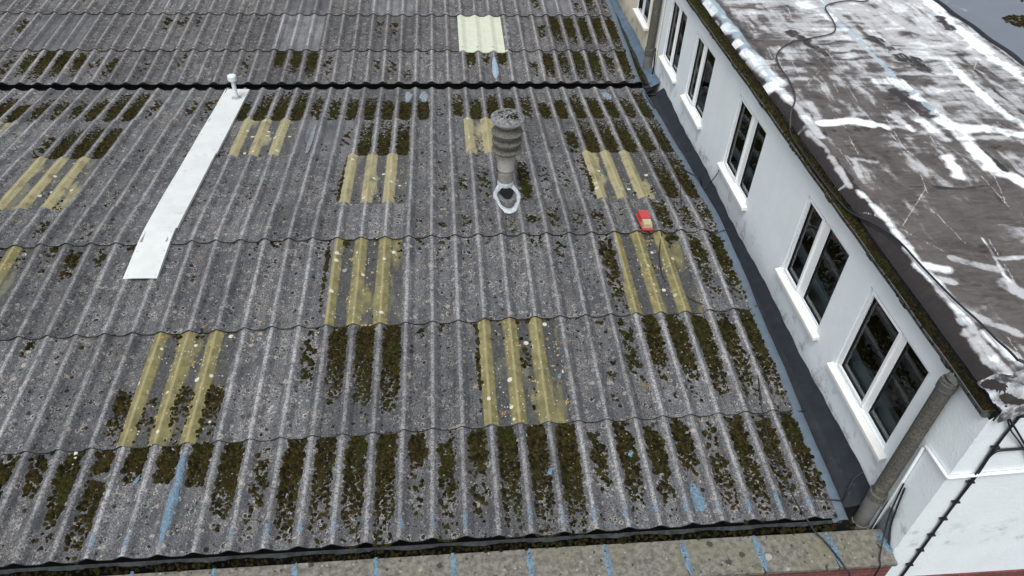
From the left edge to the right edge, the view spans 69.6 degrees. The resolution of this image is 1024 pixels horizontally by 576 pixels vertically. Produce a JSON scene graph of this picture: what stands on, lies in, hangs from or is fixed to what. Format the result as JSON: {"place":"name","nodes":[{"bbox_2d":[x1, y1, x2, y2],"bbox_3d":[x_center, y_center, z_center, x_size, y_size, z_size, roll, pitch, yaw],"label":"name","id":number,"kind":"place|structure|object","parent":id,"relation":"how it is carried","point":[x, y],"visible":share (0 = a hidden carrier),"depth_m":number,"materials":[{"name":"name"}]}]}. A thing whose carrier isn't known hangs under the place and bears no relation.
{"place":"outdoors","nodes":[
{"label":"outdoors","id":0,"kind":"place"},
{"bbox_2d":[52,81,589,84],"bbox_3d":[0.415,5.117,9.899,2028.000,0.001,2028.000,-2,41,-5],"label":"ground","id":1,"kind":"structure","parent":0,"point":[316,83],"depth_m":22.56,"materials":[{"name":"black"}]},
{"bbox_2d":[0,0,659,88],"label":"corrugated roof building","id":2,"kind":"structure","parent":1,"relation":"on","point":[221,41],"depth_m":16.28,"materials":[{"name":"grey concrete"}]},
{"bbox_2d":[0,0,645,83],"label":"roof moss","id":3,"kind":"object","parent":2,"relation":"on","point":[64,57],"visible":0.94,"depth_m":16.04,"materials":[{"name":"green plant"}]},
{"bbox_2d":[0,83,897,575],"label":"corrugated roof building","id":4,"kind":"structure","parent":1,"relation":"on","point":[272,297],"depth_m":9.34,"materials":[{"name":"grey concrete"}]},
{"bbox_2d":[123,89,249,279],"bbox_3d":[-5.219,-2.057,12.268,0.480,0.439,6.196,-2,41,-5],"label":"metal capping strip","id":5,"kind":"object","parent":4,"relation":"on","point":[149,255],"visible":1,"depth_m":11.41,"materials":[{"name":"white metal"}]},
{"bbox_2d":[227,74,241,98],"bbox_3d":[-5.357,-3.880,14.202,0.230,0.497,0.226,-2,41,-5],"label":"vent pipe","id":6,"kind":"object","parent":5,"relation":"on","point":[232,78],"visible":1,"depth_m":14.13,"materials":[{"name":"white plastic"}]},
{"bbox_2d":[1,96,824,535],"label":"roof grit","id":7,"kind":"object","parent":4,"relation":"on","point":[379,380],"visible":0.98,"depth_m":8.83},
{"bbox_2d":[0,90,855,575],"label":"roof moss","id":8,"kind":"object","parent":4,"relation":"on","point":[294,454],"visible":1,"depth_m":8.48,"materials":[{"name":"green plant"}]},
{"bbox_2d":[491,108,524,212],"bbox_3d":[-0.066,-1.892,11.325,0.517,1.457,1.080,-2,41,-5],"label":"flue terminal","id":9,"kind":"object","parent":4,"relation":"on","point":[507,140],"visible":0.98,"depth_m":11.29,"materials":[{"name":"silver metal"}]},
{"bbox_2d":[498,110,518,118],"bbox_3d":[-0.061,-2.604,11.052,0.311,0.028,0.295,-2,41,-5],"label":"cowl moss","id":10,"kind":"object","parent":9,"relation":"on","point":[515,116],"visible":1,"depth_m":11.01,"materials":[{"name":"green plant"}]},
{"bbox_2d":[636,210,652,230],"bbox_3d":[2.004,-1.024,11.111,0.172,0.132,0.383,-4,42,-8],"label":"red box","id":11,"kind":"object","parent":4,"relation":"on","point":[643,217],"visible":1,"depth_m":11.07,"materials":[{"name":"plastic"}]},
{"bbox_2d":[641,87,721,189],"bbox_3d":[3.023,-3.146,14.026,0.647,0.660,4.278,-2,41,-5],"label":"sill cable","id":12,"kind":"object","parent":4,"relation":"on","point":[669,151],"visible":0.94,"depth_m":12.98,"materials":[{"name":"black rubber"}]},
{"bbox_2d":[658,142,729,232],"bbox_3d":[2.871,-1.764,12.251,0.645,0.227,3.009,-2,41,-5],"label":"loose wire","id":13,"kind":"object","parent":4,"relation":"on","point":[680,198],"visible":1,"depth_m":11.81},
{"bbox_2d":[659,232,758,311],"bbox_3d":[2.526,-0.150,10.371,0.706,0.176,1.833,-26,49,-29],"label":"loose wire","id":14,"kind":"object","parent":4,"relation":"on","point":[685,295],"visible":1,"depth_m":10.30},
{"bbox_2d":[743,354,804,415],"bbox_3d":[3.070,1.264,9.046,0.538,0.163,0.962,-22,47,-25],"label":"loose wire","id":15,"kind":"object","parent":4,"relation":"on","point":[753,406],"visible":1,"depth_m":8.85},
{"bbox_2d":[754,351,849,575],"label":"eaves cable","id":16,"kind":"object","parent":4,"relation":"attached to","point":[832,550],"visible":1,"depth_m":8.10,"materials":[{"name":"black rubber"}]},
{"bbox_2d":[813,472,863,501],"bbox_3d":[3.648,2.267,8.156,0.747,0.158,0.180,-16,44,-20],"label":"gutter cable","id":17,"kind":"object","parent":4,"relation":"on","point":[856,476],"visible":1,"depth_m":8.19,"materials":[{"name":"black rubber"}]},
{"bbox_2d":[873,483,904,575],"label":"hanging cable","id":18,"kind":"object","parent":4,"relation":"hanging from","point":[892,507],"visible":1,"depth_m":7.73,"materials":[{"name":"black rubber"}]},
{"bbox_2d":[590,0,653,83],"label":"cream building","id":19,"kind":"structure","parent":1,"relation":"on","point":[637,13],"depth_m":17.20,"materials":[{"name":"white concrete"}]},
{"bbox_2d":[637,0,651,26],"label":"window frame","id":20,"kind":"structure","parent":19,"relation":"in","point":[643,6],"depth_m":16.72,"materials":[{"name":"white plastic"}]},
{"bbox_2d":[651,0,1023,575],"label":"white rendered building","id":21,"kind":"structure","parent":1,"relation":"on","point":[907,121],"depth_m":9.40,"materials":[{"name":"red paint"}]},
{"bbox_2d":[643,0,665,73],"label":"downpipe","id":22,"kind":"object","parent":21,"relation":"attached to","point":[650,49],"visible":0.87,"depth_m":15.82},
{"bbox_2d":[664,0,686,74],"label":"window frame","id":23,"kind":"structure","parent":21,"relation":"in","point":[671,60],"depth_m":14.85,"materials":[{"name":"white plastic"}]},
{"bbox_2d":[686,34,715,119],"bbox_3d":[3.439,-3.819,13.360,0.083,1.235,1.131,-2,41,-5],"label":"window frame","id":24,"kind":"structure","parent":21,"relation":"in","point":[694,101],"depth_m":13.52,"materials":[{"name":"white plastic"}]},
{"bbox_2d":[724,97,765,200],"bbox_3d":[3.645,-2.172,11.487,0.083,1.235,1.209,-2,41,-5],"label":"window frame","id":25,"kind":"structure","parent":21,"relation":"in","point":[739,177],"depth_m":11.58,"materials":[{"name":"white plastic"}]},
{"bbox_2d":[784,197,849,327],"bbox_3d":[3.876,-0.328,9.389,0.083,1.235,1.253,-2,41,-5],"label":"window frame","id":26,"kind":"structure","parent":21,"relation":"in","point":[825,232],"depth_m":9.52,"materials":[{"name":"white plastic"}]},
{"bbox_2d":[776,0,867,128],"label":"roof cable","id":27,"kind":"object","parent":21,"relation":"on","point":[784,73],"visible":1,"depth_m":11.76,"materials":[{"name":"black rubber"}]},
{"bbox_2d":[686,0,999,417],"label":"roof gutter","id":28,"kind":"object","parent":21,"relation":"attached to","point":[986,414],"visible":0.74,"depth_m":7.91,"materials":[{"name":"black metal"}]},
{"bbox_2d":[687,0,997,414],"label":"gutter moss","id":29,"kind":"object","parent":28,"relation":"on","point":[923,319],"visible":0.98,"depth_m":8.39,"materials":[{"name":"green plant"}]},
{"bbox_2d":[837,290,929,447],"bbox_3d":[4.026,0.868,8.030,0.083,1.235,1.282,-2,41,-5],"label":"window frame","id":30,"kind":"structure","parent":21,"relation":"in","point":[901,344],"depth_m":8.11,"materials":[{"name":"white plastic"}]},
{"bbox_2d":[888,487,905,544],"bbox_3d":[4.023,2.570,7.750,0.026,1.054,0.401,-3,41,-7],"label":"hanging cable","id":31,"kind":"object","parent":21,"relation":"hanging from","point":[896,508],"visible":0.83,"depth_m":7.73,"materials":[{"name":"black rubber"}]},
{"bbox_2d":[789,128,1017,360],"bbox_3d":[4.030,-0.742,8.177,0.203,0.267,4.495,-5,42,-9],"label":"roof cable","id":32,"kind":"object","parent":21,"relation":"on","point":[930,275],"visible":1,"depth_m":7.68,"materials":[{"name":"black rubber"}]},
{"bbox_2d":[849,372,958,529],"bbox_3d":[3.957,1.721,7.494,0.196,2.506,0.196,-2,41,-5],"label":"downpipe","id":33,"kind":"object","parent":21,"relation":"attached to","point":[941,394],"visible":0.95,"depth_m":7.34,"materials":[{"name":"grey concrete"}]},
{"bbox_2d":[867,445,1023,529],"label":"conduit","id":34,"kind":"object","parent":21,"relation":"attached to","point":[908,472],"depth_m":7.13,"materials":[{"name":"white plastic"}]},
{"bbox_2d":[900,414,1023,575],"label":"cable bundle","id":35,"kind":"object","parent":21,"relation":"attached to","point":[971,481],"visible":0.98,"depth_m":7.14,"materials":[{"name":"black rubber"}]},
{"bbox_2d":[989,447,1023,457],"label":"branch cable","id":36,"kind":"object","parent":21,"relation":"attached to","point":[1006,449],"visible":1,"depth_m":6.65,"materials":[{"name":"black rubber"}]},
{"bbox_2d":[1005,405,1023,443],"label":"corner cable","id":37,"kind":"object","parent":21,"relation":"attached to","point":[1016,430],"visible":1,"depth_m":6.41,"materials":[{"name":"black rubber"}]},
{"bbox_2d":[1007,419,1023,450],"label":"corner cable","id":38,"kind":"object","parent":21,"relation":"attached to","point":[1014,435],"visible":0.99,"depth_m":6.47,"materials":[{"name":"black rubber"}]},
{"bbox_2d":[940,0,1023,61],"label":"neighbouring flat roof","id":39,"kind":"structure","parent":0,"point":[985,16],"depth_m":13.24,"materials":[{"name":"grey"}]},
{"bbox_2d":[1002,0,1023,26],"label":"roof moss","id":40,"kind":"object","parent":39,"relation":"on","point":[1018,23],"visible":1,"depth_m":13.15,"materials":[{"name":"green plant"}]}
]}

